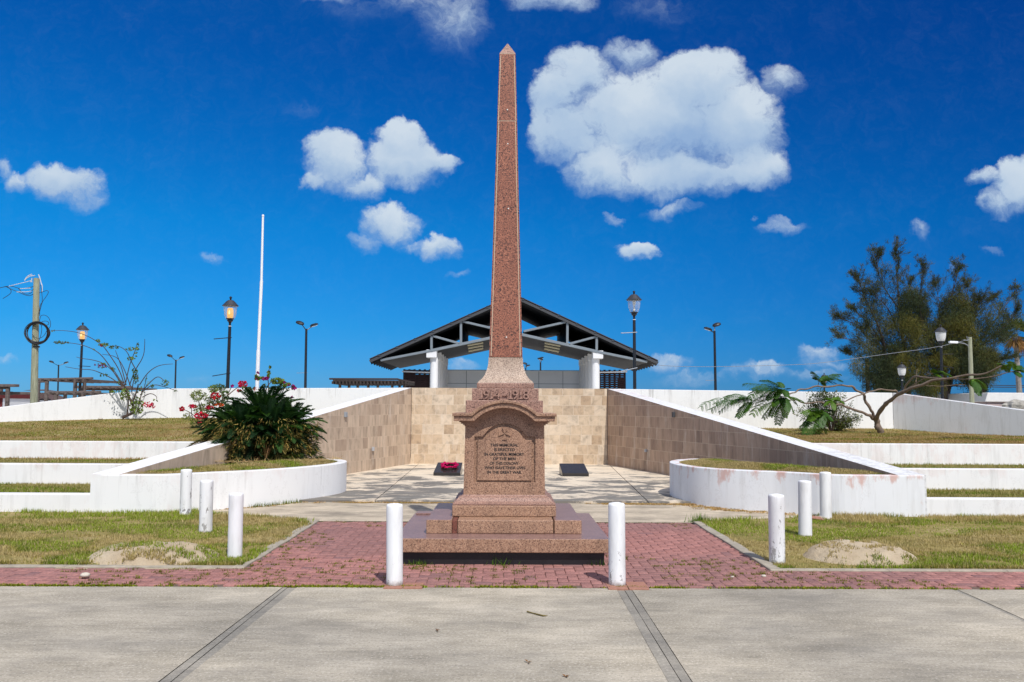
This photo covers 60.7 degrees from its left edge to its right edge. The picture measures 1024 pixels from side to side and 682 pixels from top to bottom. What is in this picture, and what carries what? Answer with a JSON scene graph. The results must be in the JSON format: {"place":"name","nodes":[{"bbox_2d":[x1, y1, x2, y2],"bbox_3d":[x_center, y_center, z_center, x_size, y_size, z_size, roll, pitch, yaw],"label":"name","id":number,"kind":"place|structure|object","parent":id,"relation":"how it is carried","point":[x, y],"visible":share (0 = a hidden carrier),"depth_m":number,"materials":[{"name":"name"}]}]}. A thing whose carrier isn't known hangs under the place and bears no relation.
{"place":"outdoors","nodes":[
{"label":"outdoors","id":0,"kind":"place"},
{"bbox_2d":[0,507,313,564],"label":"grass lawn","id":1,"kind":"structure","parent":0,"point":[76,538],"depth_m":10.71,"materials":[{"name":"green plant"}]},
{"bbox_2d":[0,492,89,511],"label":"terrace wall","id":2,"kind":"structure","parent":1,"relation":"on","point":[52,502],"depth_m":12.84,"materials":[{"name":"white concrete"}]},
{"bbox_2d":[56,541,218,568],"bbox_3d":[-3.683,2.190,9.102,1.572,0.156,1.150,0,-4,0],"label":"sand mound","id":3,"kind":"object","parent":1,"relation":"on","point":[110,557],"visible":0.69,"depth_m":8.81,"materials":[{"name":"beige sand"}]},
{"bbox_2d":[179,469,191,514],"bbox_3d":[-4.723,2.211,12.668,0.162,0.712,0.162,0,-4,0],"label":"bollard","id":4,"kind":"object","parent":1,"relation":"on","point":[185,490],"visible":0.98,"depth_m":12.61,"materials":[{"name":"paint"}]},
{"bbox_2d":[199,480,212,532],"bbox_3d":[-3.839,2.094,10.977,0.166,0.700,0.166,0,-5,-1],"label":"bollard","id":5,"kind":"object","parent":1,"relation":"on","point":[206,508],"visible":0.96,"depth_m":10.92,"materials":[{"name":"paint"}]},
{"bbox_2d":[227,493,243,557],"bbox_3d":[-2.888,1.947,9.136,0.152,0.725,0.152,0,-4,0],"label":"bollard","id":6,"kind":"object","parent":1,"relation":"on","point":[235,526],"visible":0.97,"depth_m":9.08,"materials":[{"name":"paint"}]},
{"bbox_2d":[383,582,423,588],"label":"brick patch pavement","id":7,"kind":"structure","parent":0,"point":[417,586],"depth_m":7.74,"materials":[{"name":"brick"}]},
{"bbox_2d":[386,503,402,585],"bbox_3d":[-1.055,1.842,7.864,0.151,0.762,0.151,0,-4,-1],"label":"bollard","id":8,"kind":"object","parent":7,"relation":"on","point":[394,544],"visible":0.95,"depth_m":7.81,"materials":[{"name":"paint"}]},
{"bbox_2d":[299,464,690,503],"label":"plaza pavement","id":9,"kind":"structure","parent":0,"point":[422,483],"depth_m":17.18,"materials":[{"name":"beige stone"}]},
{"bbox_2d":[100,458,346,512],"bbox_3d":[-4.320,2.371,14.724,1.659,0.728,4.926,-2,-5,24],"label":"planter","id":10,"kind":"object","parent":9,"relation":"on","point":[264,482],"visible":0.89,"depth_m":13.66,"materials":[{"name":"white paint"}]},
{"bbox_2d":[187,382,341,462],"bbox_3d":[-4.556,1.738,16.174,2.912,1.966,2.540,0,-4,0],"label":"sago palm","id":11,"kind":"object","parent":10,"relation":"in","point":[271,424],"visible":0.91,"depth_m":15.77,"materials":[{"name":"green plant"}]},
{"bbox_2d":[89,388,410,512],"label":"flank wall","id":12,"kind":"structure","parent":9,"relation":"on","point":[370,432],"depth_m":20.45,"materials":[{"name":"tile"}]},
{"bbox_2d":[433,462,461,475],"bbox_3d":[-1.465,2.934,20.054,0.626,0.259,0.620,0,-4,0],"label":"memorial plaque","id":13,"kind":"object","parent":9,"relation":"on","point":[440,471],"visible":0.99,"depth_m":19.82,"materials":[{"name":"black stone"}]},
{"bbox_2d":[441,462,458,469],"bbox_3d":[-1.430,2.858,20.038,0.425,0.174,0.427,0,-4,0],"label":"wreath","id":14,"kind":"object","parent":13,"relation":"on","point":[445,466],"visible":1,"depth_m":19.98,"materials":[{"name":"red plant"}]},
{"bbox_2d":[410,388,607,464],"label":"back wall","id":15,"kind":"structure","parent":9,"relation":"on","point":[575,431],"depth_m":23.92,"materials":[{"name":"tile"}]},
{"bbox_2d":[559,463,588,476],"bbox_3d":[1.416,2.951,20.029,0.631,0.252,0.620,0,-4,0],"label":"memorial plaque","id":16,"kind":"object","parent":9,"relation":"on","point":[572,469],"visible":1,"depth_m":19.94,"materials":[{"name":"black stone"}]},
{"bbox_2d":[607,389,926,515],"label":"flank wall","id":17,"kind":"structure","parent":9,"relation":"on","point":[648,434],"depth_m":19.29,"materials":[{"name":"tile"}]},
{"bbox_2d":[669,458,924,516],"bbox_3d":[4.090,2.373,14.469,1.850,0.772,4.831,3,-5,-32],"label":"planter","id":18,"kind":"object","parent":9,"relation":"on","point":[731,483],"visible":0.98,"depth_m":13.52,"materials":[{"name":"white paint"}]},
{"bbox_2d":[197,502,797,522],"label":"apron pavement","id":19,"kind":"structure","parent":0,"point":[340,511],"depth_m":13.29,"materials":[{"name":"concrete"}]},
{"bbox_2d":[249,498,301,507],"bbox_3d":[-3.813,2.594,14.060,0.297,0.109,1.061,-3,-6,40],"label":"weed","id":20,"kind":"object","parent":19,"relation":"on","point":[276,504],"visible":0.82,"depth_m":14.05,"materials":[{"name":"green plant"}]},
{"bbox_2d":[226,501,796,515],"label":"dry grass litter","id":21,"kind":"object","parent":19,"relation":"on","point":[696,505],"visible":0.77,"depth_m":14.36,"materials":[{"name":"beige plant"}]},
{"bbox_2d":[684,512,712,521],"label":"weed","id":22,"kind":"object","parent":19,"relation":"on","point":[695,519],"visible":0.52,"depth_m":12.22,"materials":[{"name":"green plant"}]},
{"bbox_2d":[819,472,831,518],"bbox_3d":[4.505,2.243,12.564,0.166,0.730,0.166,1,-5,0],"label":"bollard","id":23,"kind":"object","parent":19,"relation":"on","point":[825,495],"visible":0.91,"depth_m":12.50,"materials":[{"name":"paint"}]},
{"bbox_2d":[0,586,1023,681],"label":"road","id":24,"kind":"structure","parent":0,"point":[181,634],"depth_m":6.16,"materials":[{"name":"concrete"}]},
{"bbox_2d":[0,521,1023,590],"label":"brick paving","id":25,"kind":"structure","parent":0,"point":[663,544],"depth_m":8.47,"materials":[{"name":"red brick"}]},
{"bbox_2d":[80,572,90,577],"bbox_3d":[-3.929,2.152,8.046,0.089,0.048,0.074,0,-4,0],"label":"stone","id":26,"kind":"object","parent":25,"relation":"on","point":[84,574],"visible":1,"depth_m":8.03,"materials":[{"name":"white stone"}]},
{"bbox_2d":[404,558,433,564],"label":"weed","id":27,"kind":"object","parent":25,"relation":"on","point":[418,563],"visible":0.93,"depth_m":8.84,"materials":[{"name":"green plant"}]},
{"bbox_2d":[318,520,674,523],"bbox_3d":[-0.192,2.505,12.120,5.002,0.019,0.171,0,-4,0],"label":"moss","id":28,"kind":"object","parent":25,"relation":"on","point":[385,521],"visible":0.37,"depth_m":12.11,"materials":[{"name":"green plant"}]},
{"bbox_2d":[486,554,519,565],"bbox_3d":[-0.082,2.213,8.863,0.372,0.124,0.159,0,-4,0],"label":"weed","id":29,"kind":"object","parent":25,"relation":"on","point":[501,562],"visible":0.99,"depth_m":8.83,"materials":[{"name":"green plant"}]},
{"bbox_2d":[403,44,608,565],"bbox_3d":[-0.098,-0.588,10.125,2.183,5.939,2.183,0,-4,0],"label":"war memorial","id":30,"kind":"object","parent":25,"relation":"on","point":[503,505],"visible":1,"depth_m":9.62,"materials":[{"name":"stone"}]},
{"bbox_2d":[58,521,955,586],"bbox_3d":[-0.154,2.344,9.992,8.412,0.036,4.339,0,-4,0],"label":"moss","id":31,"kind":"object","parent":25,"relation":"on","point":[494,575],"visible":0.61,"depth_m":8.40,"materials":[{"name":"green plant"}]},
{"bbox_2d":[590,558,608,565],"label":"weed","id":32,"kind":"object","parent":25,"relation":"on","point":[598,563],"visible":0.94,"depth_m":8.84,"materials":[{"name":"green plant"}]},
{"bbox_2d":[0,417,1023,497],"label":"terrace lawn","id":33,"kind":"structure","parent":0,"point":[175,428],"depth_m":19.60,"materials":[{"name":"green plant"}]},
{"bbox_2d":[0,463,128,483],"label":"terrace wall","id":34,"kind":"structure","parent":33,"relation":"on","point":[35,473],"depth_m":14.79,"materials":[{"name":"white concrete"}]},
{"bbox_2d":[0,441,199,458],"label":"terrace wall","id":35,"kind":"structure","parent":33,"relation":"on","point":[88,449],"depth_m":16.85,"materials":[{"name":"white concrete"}]},
{"bbox_2d":[51,330,176,418],"bbox_3d":[-10.479,0.864,22.899,3.457,2.350,0.484,0,-4,0],"label":"bougainvillea","id":36,"kind":"object","parent":33,"relation":"on","point":[134,410],"visible":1,"depth_m":22.92,"materials":[{"name":"green plant"}]},
{"bbox_2d":[0,388,411,457],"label":"wall","id":37,"kind":"structure","parent":33,"relation":"on","point":[169,403],"depth_m":23.65,"materials":[{"name":"white concrete"}]},
{"bbox_2d":[179,381,247,426],"bbox_3d":[-6.931,1.470,20.380,1.639,1.127,0.552,0,-4,0],"label":"flowering shrub","id":38,"kind":"object","parent":33,"relation":"on","point":[216,396],"visible":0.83,"depth_m":20.29,"materials":[{"name":"green plant"}]},
{"bbox_2d":[230,365,296,398],"bbox_3d":[-5.516,1.145,19.488,1.494,1.212,0.412,0,-4,0],"label":"bougainvillea","id":39,"kind":"object","parent":33,"relation":"on","point":[273,380],"visible":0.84,"depth_m":19.46,"materials":[{"name":"green plant"}]},
{"bbox_2d":[607,389,1023,458],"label":"wall","id":40,"kind":"structure","parent":33,"relation":"on","point":[913,412],"depth_m":23.96,"materials":[{"name":"white concrete"}]},
{"bbox_2d":[792,387,862,430],"bbox_3d":[8.361,1.837,22.979,1.984,1.281,1.020,0,-4,0],"label":"shrub","id":41,"kind":"object","parent":33,"relation":"on","point":[838,424],"visible":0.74,"depth_m":22.94,"materials":[{"name":"green plant"}]},
{"bbox_2d":[697,361,1023,434],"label":"poinciana tree","id":42,"kind":"object","parent":33,"relation":"on","point":[779,401],"visible":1,"depth_m":21.32,"materials":[{"name":"green plant"}]},
{"bbox_2d":[814,443,1023,464],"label":"terrace wall","id":43,"kind":"structure","parent":33,"relation":"on","point":[925,454],"depth_m":16.51,"materials":[{"name":"white concrete"}]},
{"bbox_2d":[903,468,1023,489],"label":"terrace wall","id":44,"kind":"structure","parent":33,"relation":"on","point":[977,478],"depth_m":14.66,"materials":[{"name":"white concrete"}]},
{"bbox_2d":[0,0,1023,398],"label":"sky","id":45,"kind":"structure","parent":0,"point":[729,163],"materials":[{"name":"blue"}]},
{"bbox_2d":[37,521,1021,589],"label":"weeds","id":46,"kind":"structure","parent":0,"point":[437,586],"depth_m":7.87,"materials":[{"name":"green plant"}]},
{"bbox_2d":[0,520,1023,571],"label":"kerb","id":47,"kind":"structure","parent":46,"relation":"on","point":[766,564],"depth_m":8.65,"materials":[{"name":"concrete"}]},
{"bbox_2d":[0,583,1023,589],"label":"moss","id":48,"kind":"object","parent":46,"relation":"on","point":[424,586],"visible":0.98,"depth_m":7.78,"materials":[{"name":"green plant"}]},
{"bbox_2d":[604,581,648,591],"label":"brick patch pavement","id":49,"kind":"structure","parent":0,"point":[634,587],"depth_m":7.79,"materials":[{"name":"brick"}]},
{"bbox_2d":[608,502,625,585],"bbox_3d":[0.950,1.851,7.922,0.156,0.774,0.155,0,-4,0],"label":"bollard","id":50,"kind":"object","parent":49,"relation":"on","point":[616,539],"visible":0.96,"depth_m":7.86,"materials":[{"name":"paint"}]},
{"bbox_2d":[697,511,1023,568],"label":"grass lawn","id":51,"kind":"structure","parent":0,"point":[911,528],"depth_m":10.87,"materials":[{"name":"green plant"}]},
{"bbox_2d":[768,494,785,563],"bbox_3d":[2.734,1.955,9.033,0.165,0.752,0.166,0,-4,0],"label":"bollard","id":52,"kind":"object","parent":51,"relation":"on","point":[776,517],"visible":0.94,"depth_m":8.97,"materials":[{"name":"paint"}]},
{"bbox_2d":[798,480,811,536],"bbox_3d":[3.644,2.104,10.877,0.166,0.744,0.166,1,-4,0],"label":"bollard","id":53,"kind":"object","parent":51,"relation":"on","point":[804,507],"visible":0.97,"depth_m":10.82,"materials":[{"name":"paint"}]},
{"bbox_2d":[812,516,824,519],"bbox_3d":[4.369,2.524,12.504,0.325,0.069,0.342,-3,-6,40],"label":"broken footing","id":54,"kind":"object","parent":51,"relation":"on","point":[818,517],"visible":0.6,"depth_m":12.38,"materials":[{"name":"concrete"}]},
{"bbox_2d":[803,539,916,566],"bbox_3d":[3.683,2.221,9.274,1.357,0.204,1.150,0,-4,0],"label":"sand mound","id":55,"kind":"object","parent":51,"relation":"on","point":[856,556],"visible":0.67,"depth_m":9.01,"materials":[{"name":"beige sand"}]},
{"bbox_2d":[927,497,1023,516],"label":"terrace wall","id":56,"kind":"structure","parent":51,"relation":"on","point":[942,506],"depth_m":12.90,"materials":[{"name":"white concrete"}]},
{"bbox_2d":[912,383,1023,385],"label":"overhead wire","id":57,"kind":"object","parent":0,"point":[995,385],"visible":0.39,"depth_m":62.21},
{"label":"rear pavement","id":58,"kind":"structure","parent":0,"visible":0},
{"bbox_2d":[0,395,29,406],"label":"red kiosk","id":59,"kind":"object","parent":58,"relation":"on","point":[19,399],"visible":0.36,"depth_m":30.89,"materials":[{"name":"paint"}]},
{"bbox_2d":[0,384,29,405],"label":"pergola","id":60,"kind":"object","parent":58,"relation":"on","point":[7,393],"visible":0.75,"depth_m":28.82,"materials":[{"name":"brown wood"}]},
{"bbox_2d":[0,274,50,402],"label":"utility pole","id":61,"kind":"object","parent":58,"relation":"on","point":[35,342],"visible":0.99,"depth_m":26.37,"materials":[{"name":"brown wood"}]},
{"bbox_2d":[24,389,62,401],"bbox_3d":[-19.799,3.148,36.606,1.890,2.238,1.890,0,-4,0],"label":"hut","id":62,"kind":"object","parent":58,"relation":"on","point":[50,397],"visible":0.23,"depth_m":36.24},
{"bbox_2d":[46,391,107,399],"bbox_3d":[-16.191,2.909,32.487,2.865,2.132,3.000,0,-4,0],"label":"pergola","id":63,"kind":"object","parent":58,"relation":"on","point":[66,393],"visible":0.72,"depth_m":31.24,"materials":[{"name":"brown wood"}]},
{"bbox_2d":[38,377,124,401],"bbox_3d":[-17.447,2.755,34.243,3.341,2.691,3.500,0,-4,0],"label":"pergola","id":64,"kind":"object","parent":58,"relation":"on","point":[76,380],"visible":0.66,"depth_m":32.82,"materials":[{"name":"brown wood"}]},
{"bbox_2d":[76,322,90,396],"bbox_3d":[-16.943,1.679,34.376,0.480,4.861,0.627,4,-6,-43],"label":"lamp post","id":65,"kind":"object","parent":58,"relation":"on","point":[82,336],"visible":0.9,"depth_m":34.47,"materials":[{"name":"black metal"}]},
{"bbox_2d":[77,386,156,395],"bbox_3d":[-17.710,3.174,38.221,3.334,2.453,3.500,0,-4,0],"label":"pergola","id":66,"kind":"object","parent":58,"relation":"on","point":[109,388],"visible":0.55,"depth_m":36.83,"materials":[{"name":"brown wood"}]},
{"bbox_2d":[167,354,184,387],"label":"twin lamp post","id":67,"kind":"object","parent":58,"relation":"on","point":[169,355],"visible":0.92,"depth_m":75.75,"materials":[{"name":"metal"}]},
{"bbox_2d":[213,296,238,387],"bbox_3d":[-8.594,1.085,26.262,0.478,4.911,0.644,-4,-6,44],"label":"lamp post","id":68,"kind":"object","parent":58,"relation":"on","point":[230,311],"visible":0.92,"depth_m":26.36,"materials":[{"name":"black metal"}]},
{"bbox_2d":[296,321,317,387],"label":"twin lamp post","id":69,"kind":"object","parent":58,"relation":"on","point":[305,360],"visible":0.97,"depth_m":49.45,"materials":[{"name":"black metal"}]},
{"bbox_2d":[329,378,414,387],"bbox_3d":[-6.164,3.130,39.325,3.837,2.826,3.500,0,-4,0],"label":"pergola","id":70,"kind":"object","parent":58,"relation":"on","point":[369,382],"visible":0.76,"depth_m":37.99,"materials":[{"name":"brown wood"}]},
{"bbox_2d":[403,369,429,387],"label":"slatted screen","id":71,"kind":"object","parent":58,"relation":"on","point":[421,380],"visible":0.27,"depth_m":42.45,"materials":[{"name":"brown wood"}]},
{"bbox_2d":[369,297,657,388],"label":"pavilion","id":72,"kind":"structure","parent":58,"relation":"on","point":[591,350],"depth_m":41.99,"materials":[{"name":"metal"}]},
{"bbox_2d":[600,370,625,388],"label":"slatted screen","id":73,"kind":"object","parent":58,"relation":"on","point":[619,379],"visible":0.25,"depth_m":42.53,"materials":[{"name":"brown wood"}]},
{"bbox_2d":[621,291,641,388],"bbox_3d":[3.734,1.037,26.977,0.480,5.242,0.628,-4,-6,43],"label":"lamp post","id":74,"kind":"object","parent":58,"relation":"on","point":[633,297],"visible":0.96,"depth_m":27.06,"materials":[{"name":"black metal"}]},
{"bbox_2d":[704,322,720,389],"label":"twin lamp post","id":75,"kind":"object","parent":58,"relation":"on","point":[714,325],"visible":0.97,"depth_m":48.65,"materials":[{"name":"black metal"}]},
{"bbox_2d":[897,362,906,390],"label":"lamp post","id":76,"kind":"object","parent":58,"relation":"on","point":[901,367],"visible":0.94,"depth_m":43.57,"materials":[{"name":"white glass"}]},
{"bbox_2d":[934,324,952,398],"bbox_3d":[17.328,1.831,35.056,0.480,5.020,0.626,4,-6,-43],"label":"lamp post","id":77,"kind":"object","parent":58,"relation":"on","point":[940,332],"visible":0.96,"depth_m":35.13,"materials":[{"name":"black metal"}]},
{"bbox_2d":[948,337,974,402],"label":"utility pole","id":78,"kind":"object","parent":58,"relation":"on","point":[970,366],"visible":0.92,"depth_m":40.16,"materials":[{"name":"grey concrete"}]},
{"bbox_2d":[652,340,964,366],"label":"overhead cable","id":79,"kind":"object","parent":78,"relation":"attached to","point":[795,364],"visible":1,"depth_m":40.14,"materials":[{"name":"metal"}]},
{"bbox_2d":[918,393,1023,406],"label":"building","id":80,"kind":"structure","parent":58,"relation":"on","point":[996,399],"depth_m":44.04,"materials":[{"name":"white paint"}]},
{"bbox_2d":[963,383,995,392],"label":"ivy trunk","id":81,"kind":"object","parent":58,"relation":"on","point":[984,391],"visible":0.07,"depth_m":49.88,"materials":[{"name":"green plant"}]},
{"bbox_2d":[997,317,1023,392],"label":"fan palm","id":82,"kind":"object","parent":58,"relation":"on","point":[1017,342],"visible":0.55,"depth_m":56.19,"materials":[{"name":"green plant"}]},
{"bbox_2d":[1002,399,1023,409],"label":"rock pile","id":83,"kind":"object","parent":58,"relation":"on","point":[1016,403],"visible":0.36,"depth_m":29.65,"materials":[{"name":"white stone"}]},
{"label":"ground","id":84,"kind":"structure","parent":0,"visible":0},
{"bbox_2d":[49,361,67,390],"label":"twin lamp post","id":85,"kind":"object","parent":84,"relation":"on","point":[58,373],"visible":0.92,"depth_m":84.59,"materials":[{"name":"black metal"}]},
{"bbox_2d":[255,215,263,387],"bbox_3d":[-7.389,-0.127,25.521,0.158,7.228,0.111,0,-4,0],"label":"flagpole","id":86,"kind":"object","parent":84,"relation":"on","point":[259,324],"visible":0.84,"depth_m":25.54,"materials":[{"name":"white metal"}]},
{"bbox_2d":[825,235,1023,399],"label":"casuarina tree","id":87,"kind":"object","parent":84,"relation":"on","point":[958,322],"visible":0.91,"depth_m":46.94,"materials":[{"name":"green plant"}]}
]}

